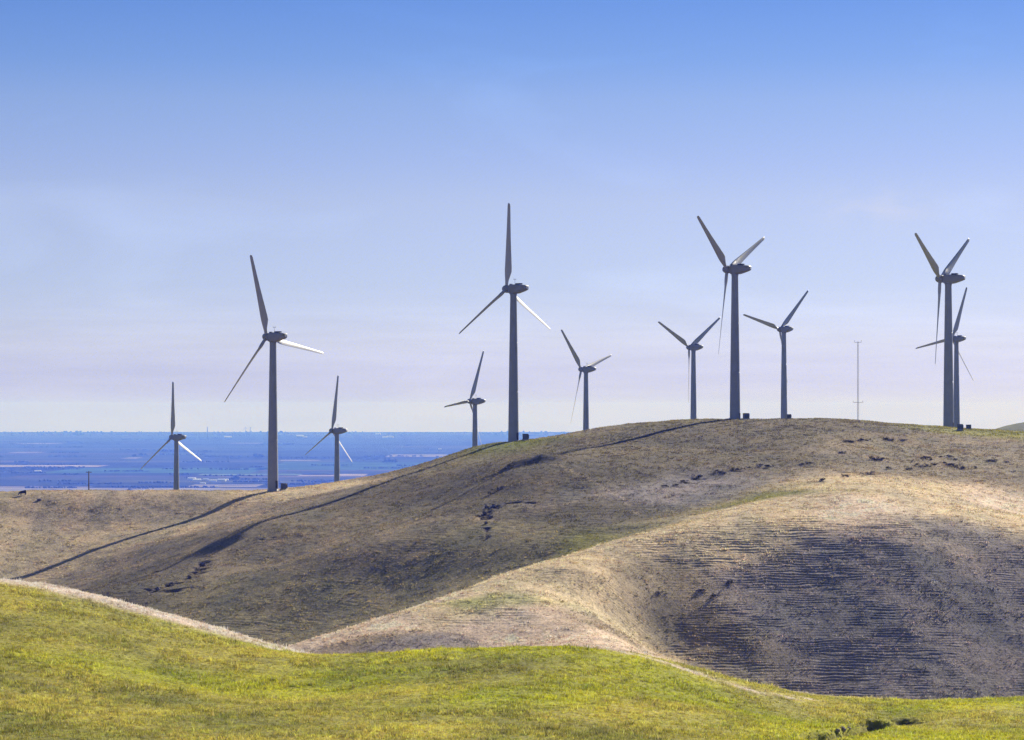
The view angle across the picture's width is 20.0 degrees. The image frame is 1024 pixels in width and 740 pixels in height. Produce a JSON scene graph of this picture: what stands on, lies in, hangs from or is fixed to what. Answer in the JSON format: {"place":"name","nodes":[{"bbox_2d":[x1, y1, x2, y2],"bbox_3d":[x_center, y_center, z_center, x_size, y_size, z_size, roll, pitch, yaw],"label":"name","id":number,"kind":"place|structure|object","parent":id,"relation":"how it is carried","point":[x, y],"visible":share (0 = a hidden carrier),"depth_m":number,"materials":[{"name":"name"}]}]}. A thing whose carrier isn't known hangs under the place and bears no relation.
{"place":"outdoors","nodes":[
{"label":"outdoors","id":0,"kind":"place"},
{"bbox_2d":[0,432,571,491],"bbox_3d":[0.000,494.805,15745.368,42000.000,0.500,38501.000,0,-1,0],"label":"sea","id":1,"kind":"structure","parent":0,"point":[98,459],"depth_m":17305.96,"materials":[{"name":"blue liquid"}]},
{"bbox_2d":[253,453,263,457],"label":"tree grove","id":2,"kind":"object","parent":1,"relation":"on","point":[255,455],"visible":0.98,"depth_m":16759.59,"materials":[{"name":"blue plant"}]},
{"bbox_2d":[0,433,541,489],"bbox_3d":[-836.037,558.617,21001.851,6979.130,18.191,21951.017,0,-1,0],"label":"hedgerows","id":3,"kind":"object","parent":1,"relation":"on","point":[186,486],"visible":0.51,"depth_m":13725.41,"materials":[{"name":"blue plant"}]},
{"bbox_2d":[2,431,569,435],"bbox_3d":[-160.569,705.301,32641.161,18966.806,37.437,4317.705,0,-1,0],"label":"horizon trees","id":4,"kind":"object","parent":1,"relation":"on","point":[159,433],"visible":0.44,"depth_m":32363.07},
{"bbox_2d":[382,458,397,462],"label":"tree grove","id":5,"kind":"object","parent":1,"relation":"on","point":[389,460],"visible":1,"depth_m":15116.61,"materials":[{"name":"blue plant"}]},
{"bbox_2d":[0,418,1023,739],"bbox_3d":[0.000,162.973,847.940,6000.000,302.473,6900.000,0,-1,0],"label":"hills","id":6,"kind":"structure","parent":0,"point":[984,649],"depth_m":582.24,"materials":[{"name":"brown plant"}]},
{"bbox_2d":[141,382,201,489],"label":"wind turbine","id":7,"kind":"object","parent":6,"relation":"on","point":[176,438],"visible":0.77,"depth_m":1250.88,"materials":[{"name":"metal"}]},
{"bbox_2d":[224,255,322,491],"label":"wind turbine","id":8,"kind":"object","parent":6,"relation":"on","point":[273,338],"visible":0.97,"depth_m":811.89,"materials":[{"name":"metal"}]},
{"bbox_2d":[280,483,287,489],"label":"transformer cabinet","id":9,"kind":"object","parent":6,"relation":"on","point":[284,486],"visible":1,"depth_m":812.01,"materials":[{"name":"metal"}]},
{"bbox_2d":[305,376,351,481],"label":"wind turbine","id":10,"kind":"object","parent":6,"relation":"on","point":[336,432],"visible":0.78,"depth_m":1250.89,"materials":[{"name":"metal"}]},
{"bbox_2d":[444,351,485,445],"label":"wind turbine","id":11,"kind":"object","parent":6,"relation":"on","point":[471,401],"visible":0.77,"depth_m":1251.05,"materials":[{"name":"metal"}]},
{"bbox_2d":[459,203,550,441],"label":"wind turbine","id":12,"kind":"object","parent":6,"relation":"on","point":[513,290],"visible":0.96,"depth_m":812.22,"materials":[{"name":"paint"}]},
{"bbox_2d":[0,578,1023,739],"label":"grass","id":13,"kind":"structure","parent":6,"relation":"on","point":[760,734],"depth_m":239.74,"materials":[{"name":"green plant"}]},
{"bbox_2d":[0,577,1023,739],"bbox_3d":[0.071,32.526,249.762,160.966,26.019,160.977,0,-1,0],"label":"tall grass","id":14,"kind":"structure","parent":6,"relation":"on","point":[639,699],"depth_m":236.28,"materials":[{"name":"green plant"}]},
{"bbox_2d":[522,434,528,440],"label":"transformer cabinet","id":15,"kind":"object","parent":6,"relation":"on","point":[525,436],"visible":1,"depth_m":811.17,"materials":[{"name":"metal"}]},
{"bbox_2d":[561,330,611,429],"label":"wind turbine","id":16,"kind":"object","parent":6,"relation":"on","point":[586,369],"visible":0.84,"depth_m":1250.97,"materials":[{"name":"metal"}]},
{"bbox_2d":[658,317,719,418],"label":"wind turbine","id":17,"kind":"object","parent":6,"relation":"on","point":[693,346],"visible":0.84,"depth_m":1251.14,"materials":[{"name":"metal"}]},
{"bbox_2d":[697,216,764,418],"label":"wind turbine","id":18,"kind":"object","parent":6,"relation":"on","point":[735,268],"visible":0.85,"depth_m":812.17,"materials":[{"name":"metal"}]},
{"bbox_2d":[742,413,749,418],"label":"transformer cabinet","id":19,"kind":"object","parent":6,"relation":"on","point":[746,415],"visible":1,"depth_m":812.35,"materials":[{"name":"metal"}]},
{"bbox_2d":[743,290,807,418],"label":"wind turbine","id":20,"kind":"object","parent":6,"relation":"on","point":[784,330],"visible":0.92,"depth_m":1251.14,"materials":[{"name":"metal"}]},
{"bbox_2d":[853,340,862,417],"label":"lattice mast","id":21,"kind":"object","parent":6,"relation":"on","point":[857,379],"visible":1,"depth_m":811.95,"materials":[{"name":"metal"}]},
{"bbox_2d":[915,233,969,426],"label":"wind turbine","id":22,"kind":"object","parent":6,"relation":"on","point":[947,278],"visible":0.85,"depth_m":904.08,"materials":[{"name":"metal"}]},
{"bbox_2d":[916,287,972,427],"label":"wind turbine","id":23,"kind":"object","parent":6,"relation":"on","point":[957,339],"visible":0.73,"depth_m":1261.14,"materials":[{"name":"metal"}]},
{"bbox_2d":[957,424,963,430],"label":"transformer cabinet","id":24,"kind":"object","parent":6,"relation":"on","point":[960,427],"visible":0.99,"depth_m":815.20,"materials":[{"name":"metal"}]},
{"bbox_2d":[0,0,1023,431],"label":"sky","id":25,"kind":"structure","parent":0,"point":[368,158],"materials":[{"name":"blue"}]}
]}

